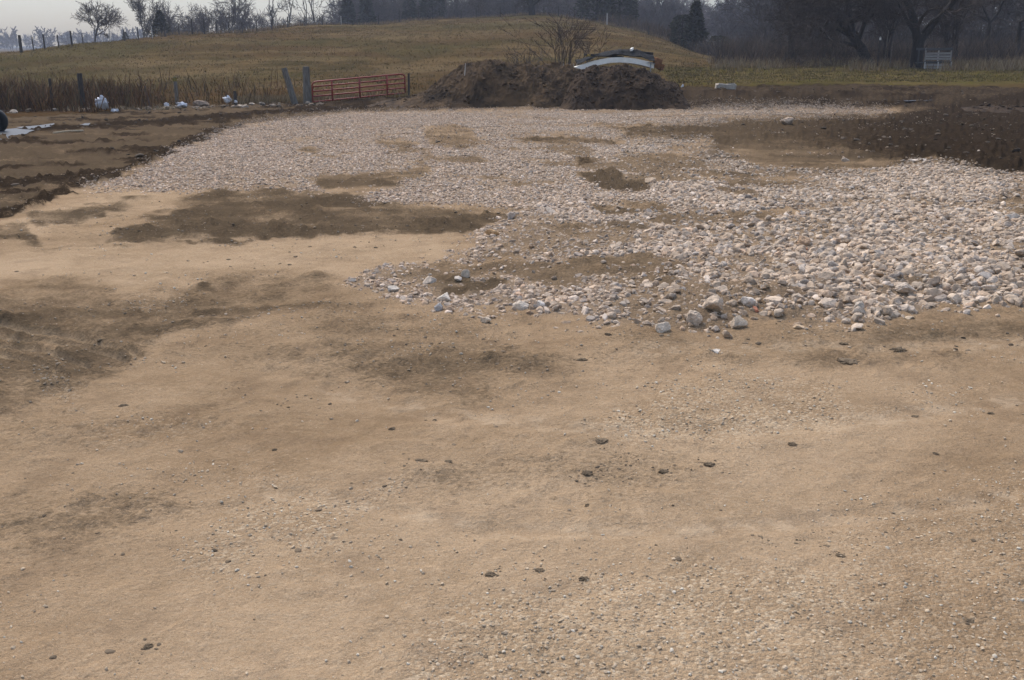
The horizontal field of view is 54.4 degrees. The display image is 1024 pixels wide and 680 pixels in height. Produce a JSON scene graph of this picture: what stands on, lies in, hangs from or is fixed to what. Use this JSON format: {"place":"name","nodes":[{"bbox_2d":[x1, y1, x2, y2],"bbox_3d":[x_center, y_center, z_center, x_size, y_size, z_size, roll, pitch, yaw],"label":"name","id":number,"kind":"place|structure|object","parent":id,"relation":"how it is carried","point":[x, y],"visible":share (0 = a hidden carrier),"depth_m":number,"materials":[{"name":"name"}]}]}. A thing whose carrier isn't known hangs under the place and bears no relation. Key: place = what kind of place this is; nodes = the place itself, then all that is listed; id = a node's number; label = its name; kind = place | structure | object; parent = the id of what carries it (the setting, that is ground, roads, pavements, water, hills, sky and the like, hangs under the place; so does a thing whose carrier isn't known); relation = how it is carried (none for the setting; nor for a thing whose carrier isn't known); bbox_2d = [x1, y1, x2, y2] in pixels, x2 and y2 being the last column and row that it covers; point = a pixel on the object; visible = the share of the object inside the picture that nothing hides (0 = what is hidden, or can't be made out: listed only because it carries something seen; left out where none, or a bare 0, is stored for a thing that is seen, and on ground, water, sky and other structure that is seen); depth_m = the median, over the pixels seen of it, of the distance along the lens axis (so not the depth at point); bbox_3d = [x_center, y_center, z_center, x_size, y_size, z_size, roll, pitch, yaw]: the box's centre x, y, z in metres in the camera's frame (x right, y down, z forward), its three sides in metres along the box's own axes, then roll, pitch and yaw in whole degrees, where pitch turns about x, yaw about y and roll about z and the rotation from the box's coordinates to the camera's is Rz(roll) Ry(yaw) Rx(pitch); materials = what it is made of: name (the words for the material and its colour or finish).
{"place":"outdoors","nodes":[
{"label":"outdoors","id":0,"kind":"place"},
{"bbox_2d":[0,0,1012,45],"label":"sky","id":1,"kind":"structure","parent":0,"point":[25,15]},
{"bbox_2d":[0,15,1023,679],"bbox_3d":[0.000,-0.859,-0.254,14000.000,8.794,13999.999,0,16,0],"label":"ground","id":2,"kind":"structure","parent":0,"point":[878,449],"depth_m":5.61,"materials":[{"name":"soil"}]},
{"bbox_2d":[0,110,7,130],"bbox_3d":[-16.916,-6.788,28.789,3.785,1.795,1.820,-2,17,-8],"label":"tire","id":3,"kind":"object","parent":2,"relation":"on","point":[3,122],"visible":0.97,"depth_m":29.81,"materials":[{"name":"rubber"}]},
{"bbox_2d":[0,128,32,137],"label":"water","id":4,"kind":"structure","parent":2,"relation":"on","point":[12,131],"depth_m":29.81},
{"bbox_2d":[18,123,53,128],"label":"water","id":5,"kind":"structure","parent":2,"relation":"on","point":[41,126],"depth_m":32.76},
{"bbox_2d":[48,78,53,107],"bbox_3d":[-22.705,-11.973,49.120,0.163,1.803,0.157,0,16,0],"label":"fence post","id":6,"kind":"object","parent":2,"relation":"on","point":[49,81],"visible":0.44,"depth_m":48.95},
{"bbox_2d":[53,130,83,133],"bbox_3d":[-13.463,-6.329,30.212,0.060,0.073,1.004,10,19,31],"label":"stick","id":7,"kind":"object","parent":2,"relation":"on","point":[67,131],"visible":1,"depth_m":30.18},
{"bbox_2d":[77,73,84,107],"bbox_3d":[-21.195,-12.092,49.086,0.294,2.054,0.291,0,16,0],"label":"fence post","id":8,"kind":"object","parent":2,"relation":"on","point":[80,84],"visible":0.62,"depth_m":48.90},
{"bbox_2d":[70,0,127,41],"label":"bare tree","id":9,"kind":"object","parent":2,"relation":"on","point":[107,18],"visible":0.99,"depth_m":138.96,"materials":[{"name":"grey plant"}]},
{"bbox_2d":[95,95,108,109],"bbox_3d":[-19.098,-11.064,46.369,0.692,0.692,0.404,0,16,0],"label":"plastic bag","id":10,"kind":"object","parent":2,"relation":"on","point":[104,103],"visible":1,"depth_m":46.27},
{"bbox_2d":[0,26,222,50],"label":"distant woods","id":11,"kind":"object","parent":2,"relation":"on","point":[6,40],"visible":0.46,"depth_m":605.82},
{"bbox_2d":[48,103,183,110],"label":"straw litter","id":12,"kind":"object","parent":2,"relation":"on","point":[158,107],"visible":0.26,"depth_m":48.77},
{"bbox_2d":[125,0,169,37],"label":"bare tree","id":13,"kind":"object","parent":2,"relation":"on","point":[140,10],"visible":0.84,"depth_m":166.70,"materials":[{"name":"grey plant"}]},
{"bbox_2d":[141,643,153,648],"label":"soil clod","id":14,"kind":"object","parent":2,"relation":"on","point":[147,645],"visible":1,"depth_m":3.46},
{"bbox_2d":[0,65,302,112],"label":"weeds","id":15,"kind":"object","parent":2,"relation":"on","point":[18,98],"visible":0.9,"depth_m":51.12,"materials":[{"name":"plant"}]},
{"bbox_2d":[149,10,171,36],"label":"evergreen tree","id":16,"kind":"object","parent":2,"relation":"on","point":[161,21],"visible":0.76,"depth_m":144.50,"materials":[{"name":"grey plant"}]},
{"bbox_2d":[2,101,325,112],"bbox_3d":[-18.436,-11.120,47.932,19.327,0.406,4.790,-5,17,-17],"label":"rubble","id":17,"kind":"object","parent":2,"relation":"on","point":[150,108],"visible":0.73,"depth_m":49.24,"materials":[{"name":"stone"}]},
{"bbox_2d":[173,76,178,104],"bbox_3d":[-17.028,-12.465,50.539,0.233,1.787,0.227,0,16,0],"label":"fence post","id":18,"kind":"object","parent":2,"relation":"on","point":[175,84],"visible":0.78,"depth_m":50.41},
{"bbox_2d":[176,102,187,106],"bbox_3d":[-16.311,-11.629,49.211,0.546,0.312,0.440,-8,18,-25],"label":"plastic bag","id":19,"kind":"object","parent":2,"relation":"on","point":[180,104],"visible":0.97,"depth_m":49.10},
{"bbox_2d":[193,100,208,106],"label":"boulder","id":20,"kind":"object","parent":2,"relation":"on","point":[200,103],"visible":0.81,"depth_m":50.06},
{"bbox_2d":[146,0,265,33],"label":"woods","id":21,"kind":"object","parent":2,"relation":"on","point":[222,18],"visible":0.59,"depth_m":173.86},
{"bbox_2d":[222,95,231,102],"bbox_3d":[-14.247,-12.041,49.833,0.479,0.410,0.273,0,16,0],"label":"plastic bag","id":22,"kind":"object","parent":2,"relation":"on","point":[227,99],"visible":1,"depth_m":49.76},
{"bbox_2d":[208,0,258,30],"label":"bare tree","id":23,"kind":"object","parent":2,"relation":"on","point":[238,6],"visible":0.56,"depth_m":182.71,"materials":[{"name":"grey plant"}]},
{"bbox_2d":[269,0,288,25],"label":"bare tree","id":24,"kind":"object","parent":2,"relation":"on","point":[272,18],"visible":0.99,"depth_m":184.40,"materials":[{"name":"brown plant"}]},
{"bbox_2d":[275,0,292,24],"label":"bare tree","id":25,"kind":"object","parent":2,"relation":"on","point":[288,9],"visible":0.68,"depth_m":188.75,"materials":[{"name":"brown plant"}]},
{"bbox_2d":[282,67,297,103],"bbox_3d":[-11.383,-12.918,51.240,0.825,2.152,0.345,0,16,0],"label":"fence post","id":26,"kind":"object","parent":2,"relation":"on","point":[290,89],"visible":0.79,"depth_m":51.09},
{"bbox_2d":[289,0,307,23],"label":"bare tree","id":27,"kind":"object","parent":2,"relation":"on","point":[301,9],"visible":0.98,"depth_m":186.23,"materials":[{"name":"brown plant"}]},
{"bbox_2d":[303,66,311,103],"bbox_3d":[-10.592,-13.009,51.421,0.440,2.165,0.442,0,16,0],"label":"fence post","id":28,"kind":"object","parent":2,"relation":"on","point":[307,96],"visible":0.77,"depth_m":51.23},
{"bbox_2d":[311,73,405,102],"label":"red gate","id":29,"kind":"structure","parent":28,"relation":"attached to","point":[360,86],"depth_m":52.57,"materials":[{"name":"metal"}]},
{"bbox_2d":[307,0,325,24],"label":"bare tree","id":30,"kind":"object","parent":2,"relation":"on","point":[313,9],"visible":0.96,"depth_m":189.19,"materials":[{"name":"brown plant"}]},
{"bbox_2d":[230,89,409,104],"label":"dry grass","id":31,"kind":"structure","parent":2,"relation":"on","point":[280,99],"depth_m":52.84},
{"bbox_2d":[18,5,648,52],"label":"wire fence","id":32,"kind":"object","parent":2,"relation":"on","point":[58,42],"visible":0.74,"depth_m":126.86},
{"bbox_2d":[338,0,357,24],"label":"evergreen tree","id":33,"kind":"object","parent":2,"relation":"on","point":[347,13],"visible":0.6,"depth_m":203.52,"materials":[{"name":"grey plant"}]},
{"bbox_2d":[357,0,377,24],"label":"evergreen tree","id":34,"kind":"object","parent":2,"relation":"on","point":[366,9],"visible":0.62,"depth_m":208.14,"materials":[{"name":"grey plant"}]},
{"bbox_2d":[0,14,740,103],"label":"hill grass","id":35,"kind":"structure","parent":2,"relation":"on","point":[456,35],"depth_m":98.63,"materials":[{"name":"plant"}]},
{"bbox_2d":[388,285,398,291],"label":"rock","id":36,"kind":"object","parent":2,"relation":"on","point":[393,288],"visible":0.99,"depth_m":8.57,"materials":[{"name":"stone"}]},
{"bbox_2d":[398,0,419,20],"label":"evergreen tree","id":37,"kind":"object","parent":2,"relation":"on","point":[407,13],"visible":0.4,"depth_m":212.67,"materials":[{"name":"grey plant"}]},
{"bbox_2d":[408,73,409,94],"bbox_3d":[-5.605,-13.741,54.124,0.134,1.454,0.131,0,16,0],"label":"fence post","id":38,"kind":"object","parent":2,"relation":"on","point":[408,83],"visible":0.69,"depth_m":54.02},
{"bbox_2d":[155,12,679,44],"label":"crest grass","id":39,"kind":"structure","parent":2,"relation":"on","point":[302,24],"depth_m":148.07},
{"bbox_2d":[244,0,595,29],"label":"ridge woods","id":40,"kind":"object","parent":2,"relation":"on","point":[383,9],"visible":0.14,"depth_m":215.46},
{"bbox_2d":[422,276,435,283],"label":"rock","id":41,"kind":"object","parent":2,"relation":"on","point":[428,280],"visible":0.94,"depth_m":8.86,"materials":[{"name":"stone"}]},
{"bbox_2d":[416,0,446,19],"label":"evergreen tree","id":42,"kind":"object","parent":2,"relation":"on","point":[423,11],"visible":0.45,"depth_m":209.38,"materials":[{"name":"grey plant"}]},
{"bbox_2d":[434,303,442,310],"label":"rock","id":43,"kind":"object","parent":2,"relation":"on","point":[438,306],"visible":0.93,"depth_m":7.96,"materials":[{"name":"stone"}]},
{"bbox_2d":[433,0,448,17],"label":"bare tree","id":44,"kind":"object","parent":2,"relation":"on","point":[442,8],"visible":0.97,"depth_m":204.90,"materials":[{"name":"grey plant"}]},
{"bbox_2d":[438,292,450,300],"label":"rock","id":45,"kind":"object","parent":2,"relation":"on","point":[444,296],"visible":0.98,"depth_m":8.27,"materials":[{"name":"stone"}]},
{"bbox_2d":[461,269,469,277],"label":"rock","id":46,"kind":"object","parent":2,"relation":"on","point":[465,273],"visible":0.94,"depth_m":8.96,"materials":[{"name":"stone"}]},
{"bbox_2d":[368,59,581,108],"bbox_3d":[-1.078,-12.742,49.935,12.897,2.635,5.400,0,16,0],"label":"dirt pile","id":47,"kind":"object","parent":2,"relation":"on","point":[488,83],"visible":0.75,"depth_m":48.49,"materials":[{"name":"soil"}]},
{"bbox_2d":[480,317,490,322],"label":"rock","id":48,"kind":"object","parent":2,"relation":"on","point":[485,319],"visible":1,"depth_m":7.56,"materials":[{"name":"stone"}]},
{"bbox_2d":[485,571,495,576],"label":"soil clod","id":49,"kind":"object","parent":2,"relation":"on","point":[489,573],"visible":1,"depth_m":3.92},
{"bbox_2d":[484,229,499,235],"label":"rock","id":50,"kind":"object","parent":2,"relation":"on","point":[491,231],"visible":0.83,"depth_m":11.05,"materials":[{"name":"stone"}]},
{"bbox_2d":[507,211,515,219],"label":"rock","id":51,"kind":"object","parent":2,"relation":"on","point":[511,215],"visible":0.96,"depth_m":12.45,"materials":[{"name":"stone"}]},
{"bbox_2d":[0,85,1023,673],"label":"dirt crumbs","id":52,"kind":"object","parent":2,"relation":"on","point":[528,323],"visible":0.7,"depth_m":9.76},
{"bbox_2d":[512,300,528,309],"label":"rock","id":53,"kind":"object","parent":2,"relation":"on","point":[520,305],"visible":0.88,"depth_m":7.97,"materials":[{"name":"stone"}]},
{"bbox_2d":[502,42,543,65],"bbox_3d":[0.570,-14.620,53.950,2.768,2.883,1.920,0,16,0],"label":"leafless bush","id":54,"kind":"object","parent":2,"relation":"on","point":[518,61],"visible":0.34,"depth_m":53.72,"materials":[{"name":"brown plant"}]},
{"bbox_2d":[514,0,555,14],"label":"bare tree","id":55,"kind":"object","parent":2,"relation":"on","point":[531,6],"visible":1,"depth_m":168.86,"materials":[{"name":"grey plant"}]},
{"bbox_2d":[537,300,544,306],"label":"rock","id":56,"kind":"object","parent":2,"relation":"on","point":[541,303],"visible":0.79,"depth_m":7.95,"materials":[{"name":"stone"}]},
{"bbox_2d":[544,207,555,212],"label":"rock","id":57,"kind":"object","parent":2,"relation":"on","point":[549,209],"visible":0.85,"depth_m":12.78,"materials":[{"name":"stone"}]},
{"bbox_2d":[79,95,1023,338],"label":"gravel","id":58,"kind":"structure","parent":2,"relation":"on","point":[874,250],"depth_m":12.90,"materials":[{"name":"gravel"}]},
{"bbox_2d":[495,9,616,66],"bbox_3d":[2.613,-15.961,54.977,6.710,4.572,4.544,-15,22,-41],"label":"leafless bush","id":59,"kind":"object","parent":2,"relation":"on","point":[563,47],"visible":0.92,"depth_m":55.49,"materials":[{"name":"brown plant"}]},
{"bbox_2d":[579,576,588,581],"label":"soil clod","id":60,"kind":"object","parent":2,"relation":"on","point":[582,578],"visible":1,"depth_m":3.89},
{"bbox_2d":[582,470,591,475],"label":"soil clod","id":61,"kind":"object","parent":2,"relation":"on","point":[587,472],"visible":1,"depth_m":4.82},
{"bbox_2d":[573,0,617,20],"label":"evergreen tree","id":62,"kind":"object","parent":2,"relation":"on","point":[582,9],"visible":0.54,"depth_m":174.59,"materials":[{"name":"grey plant"}]},
{"bbox_2d":[595,438,607,442],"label":"soil clod","id":63,"kind":"object","parent":2,"relation":"on","point":[600,440],"visible":1,"depth_m":5.22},
{"bbox_2d":[600,0,640,23],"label":"evergreen tree","id":64,"kind":"object","parent":2,"relation":"on","point":[631,4],"visible":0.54,"depth_m":171.32,"materials":[{"name":"grey plant"}]},
{"bbox_2d":[560,63,690,109],"bbox_3d":[5.415,-12.227,48.523,6.393,2.450,4.600,0,16,0],"label":"dirt pile","id":65,"kind":"object","parent":2,"relation":"on","point":[624,86],"visible":0.94,"depth_m":47.19,"materials":[{"name":"soil"}]},
{"bbox_2d":[575,57,653,68],"bbox_3d":[5.291,-14.430,52.200,4.050,0.781,1.900,0,16,0],"label":"curved shell","id":66,"kind":"object","parent":65,"relation":"on","point":[639,62],"visible":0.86,"depth_m":51.25,"materials":[{"name":"white paint"}]},
{"bbox_2d":[584,53,623,56],"bbox_3d":[4.763,-14.773,51.760,2.084,0.235,0.214,-2,17,-7],"label":"plank","id":67,"kind":"object","parent":66,"relation":"on","point":[601,56],"visible":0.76,"depth_m":51.66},
{"bbox_2d":[575,49,654,64],"bbox_3d":[5.379,-14.888,52.336,3.992,0.762,1.980,0,16,0],"label":"tarp","id":68,"kind":"object","parent":66,"relation":"on","point":[635,53],"visible":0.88,"depth_m":51.66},
{"bbox_2d":[645,177,656,183],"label":"rock","id":69,"kind":"object","parent":2,"relation":"on","point":[650,180],"visible":0.81,"depth_m":15.84,"materials":[{"name":"stone"}]},
{"bbox_2d":[653,57,664,70],"bbox_3d":[7.658,-14.447,52.068,0.639,0.699,0.503,-5,17,-16],"label":"rusty barrel scrap","id":70,"kind":"object","parent":2,"relation":"on","point":[659,65],"visible":0.95,"depth_m":51.88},
{"bbox_2d":[655,322,670,332],"bbox_3d":[1.103,-0.086,7.371,0.133,0.107,0.108,-15,22,-41],"label":"rock","id":71,"kind":"object","parent":2,"relation":"on","point":[663,327],"visible":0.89,"depth_m":7.33,"materials":[{"name":"stone"}]},
{"bbox_2d":[596,12,760,54],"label":"flank brush","id":72,"kind":"object","parent":2,"relation":"on","point":[657,30],"visible":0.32,"depth_m":141.55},
{"bbox_2d":[668,14,694,46],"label":"evergreen tree","id":73,"kind":"object","parent":2,"relation":"on","point":[675,30],"visible":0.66,"depth_m":130.39,"materials":[{"name":"grey plant"}]},
{"bbox_2d":[678,0,709,50],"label":"evergreen tree","id":74,"kind":"object","parent":2,"relation":"on","point":[696,18],"visible":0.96,"depth_m":128.13,"materials":[{"name":"green plant"}]},
{"bbox_2d":[686,310,702,325],"bbox_3d":[1.373,-0.156,7.515,0.136,0.145,0.107,9,19,28],"label":"rock","id":75,"kind":"object","parent":2,"relation":"on","point":[694,317],"visible":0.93,"depth_m":7.47,"materials":[{"name":"stone"}]},
{"bbox_2d":[547,0,843,44],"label":"valley woods","id":76,"kind":"object","parent":2,"relation":"on","point":[650,10],"visible":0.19,"depth_m":203.84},
{"bbox_2d":[703,462,714,466],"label":"soil clod","id":77,"kind":"object","parent":2,"relation":"on","point":[709,464],"visible":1,"depth_m":4.94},
{"bbox_2d":[702,294,723,311],"bbox_3d":[1.545,-0.274,7.673,0.174,0.152,0.151,0,16,0],"label":"rock","id":78,"kind":"object","parent":2,"relation":"on","point":[714,302],"visible":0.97,"depth_m":7.64,"materials":[{"name":"stone"}]},
{"bbox_2d":[715,83,736,88],"bbox_3d":[11.786,-14.013,54.941,1.147,0.336,0.540,0,16,0],"label":"concrete slab","id":79,"kind":"object","parent":2,"relation":"on","point":[728,85],"depth_m":54.74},
{"bbox_2d":[730,315,747,327],"bbox_3d":[1.701,-0.124,7.509,0.137,0.133,0.111,-7,18,-21],"label":"rock","id":80,"kind":"object","parent":2,"relation":"on","point":[738,321],"visible":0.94,"depth_m":7.47,"materials":[{"name":"stone"}]},
{"bbox_2d":[741,297,755,306],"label":"rock","id":81,"kind":"object","parent":2,"relation":"on","point":[749,301],"visible":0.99,"depth_m":7.87,"materials":[{"name":"stone"}]},
{"bbox_2d":[763,296,783,305],"bbox_3d":[2.097,-0.309,7.949,0.138,0.073,0.143,-8,18,-24],"label":"rock","id":82,"kind":"object","parent":2,"relation":"on","point":[776,300],"visible":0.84,"depth_m":7.91,"materials":[{"name":"stone"}]},
{"bbox_2d":[780,117,793,123],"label":"rock","id":83,"kind":"object","parent":2,"relation":"on","point":[787,120],"visible":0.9,"depth_m":34.80,"materials":[{"name":"stone"}]},
{"bbox_2d":[793,324,803,328],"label":"rock","id":84,"kind":"object","parent":2,"relation":"on","point":[797,326],"visible":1,"depth_m":7.42,"materials":[{"name":"stone"}]},
{"bbox_2d":[764,0,843,61],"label":"bare tree","id":85,"kind":"object","parent":2,"relation":"on","point":[802,10],"visible":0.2,"depth_m":88.25,"materials":[{"name":"brown plant"}]},
{"bbox_2d":[797,235,810,245],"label":"rock","id":86,"kind":"object","parent":2,"relation":"on","point":[803,240],"visible":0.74,"depth_m":10.13,"materials":[{"name":"stone"}]},
{"bbox_2d":[766,1,871,53],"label":"bare tree","id":87,"kind":"object","parent":2,"relation":"on","point":[816,24],"visible":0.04,"depth_m":99.32,"materials":[{"name":"brown plant"}]},
{"bbox_2d":[818,298,836,307],"bbox_3d":[2.482,-0.287,7.834,0.172,0.082,0.124,-5,17,-17],"label":"rock","id":88,"kind":"object","parent":2,"relation":"on","point":[827,302],"visible":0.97,"depth_m":7.79,"materials":[{"name":"stone"}]},
{"bbox_2d":[768,0,917,66],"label":"bare tree","id":89,"kind":"object","parent":2,"relation":"on","point":[845,19],"visible":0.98,"depth_m":78.89,"materials":[{"name":"brown plant"}]},
{"bbox_2d":[664,65,1023,83],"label":"green grass","id":90,"kind":"structure","parent":2,"relation":"on","point":[923,75],"depth_m":67.52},
{"bbox_2d":[836,358,858,363],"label":"rock","id":91,"kind":"object","parent":2,"relation":"on","point":[847,360],"visible":1,"depth_m":6.59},
{"bbox_2d":[854,301,863,309],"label":"rock","id":92,"kind":"object","parent":2,"relation":"on","point":[860,304],"visible":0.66,"depth_m":7.70,"materials":[{"name":"stone"}]},
{"bbox_2d":[703,29,1023,65],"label":"brush","id":93,"kind":"object","parent":2,"relation":"on","point":[969,49],"visible":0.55,"depth_m":91.21,"materials":[{"name":"plant"}]},
{"bbox_2d":[710,18,1023,50],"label":"undergrowth","id":94,"kind":"object","parent":2,"relation":"on","point":[929,36],"visible":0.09,"depth_m":141.82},
{"bbox_2d":[713,0,1023,49],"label":"dark woods","id":95,"kind":"object","parent":2,"relation":"on","point":[1011,14],"visible":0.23,"depth_m":137.47,"materials":[{"name":"plant"}]},
{"bbox_2d":[877,37,880,65],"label":"fence post","id":96,"kind":"object","parent":2,"relation":"on","point":[878,51],"visible":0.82,"depth_m":78.70,"materials":[{"name":"white paint"}]},
{"bbox_2d":[854,0,927,61],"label":"bare tree","id":97,"kind":"object","parent":2,"relation":"on","point":[891,31],"visible":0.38,"depth_m":87.47,"materials":[{"name":"brown plant"}]},
{"bbox_2d":[889,347,906,351],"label":"soil clod","id":98,"kind":"object","parent":2,"relation":"on","point":[898,349],"visible":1,"depth_m":6.85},
{"bbox_2d":[895,282,916,293],"bbox_3d":[3.298,-0.435,8.349,0.162,0.099,0.144,0,16,0],"label":"rock","id":99,"kind":"object","parent":2,"relation":"on","point":[904,287],"visible":1,"depth_m":8.30,"materials":[{"name":"stone"}]},
{"bbox_2d":[915,48,952,68],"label":"wooden rack","id":100,"kind":"object","parent":2,"relation":"on","point":[938,55],"visible":0.73,"depth_m":76.49,"materials":[{"name":"grey wood"}]},
{"bbox_2d":[861,0,1009,67],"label":"bare tree","id":101,"kind":"object","parent":2,"relation":"on","point":[918,37],"visible":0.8,"depth_m":79.83,"materials":[{"name":"brown plant"}]},
{"bbox_2d":[911,0,989,59],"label":"bare tree","id":102,"kind":"object","parent":2,"relation":"on","point":[946,28],"visible":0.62,"depth_m":90.83,"materials":[{"name":"brown plant"}]},
{"bbox_2d":[965,618,973,622],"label":"rock","id":103,"kind":"object","parent":2,"relation":"on","point":[969,620],"visible":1,"depth_m":3.59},
{"bbox_2d":[918,0,1023,56],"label":"bare tree","id":104,"kind":"object","parent":2,"relation":"on","point":[987,19],"visible":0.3,"depth_m":99.28,"materials":[{"name":"brown plant"}]},
{"bbox_2d":[961,102,1023,112],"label":"soil bank","id":105,"kind":"structure","parent":2,"relation":"on","point":[998,108],"depth_m":45.99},
{"bbox_2d":[1001,213,1019,218],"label":"rock","id":106,"kind":"object","parent":2,"relation":"on","point":[1013,215],"visible":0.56,"depth_m":11.75,"materials":[{"name":"stone"}]},
{"bbox_2d":[1014,0,1023,56],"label":"bare tree","id":107,"kind":"object","parent":2,"relation":"on","point":[1020,29],"visible":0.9,"depth_m":93.69,"materials":[{"name":"brown plant"}]},
{"bbox_2d":[706,53,1023,71],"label":"tall grass","id":108,"kind":"structure","parent":0,"point":[981,64],"depth_m":76.51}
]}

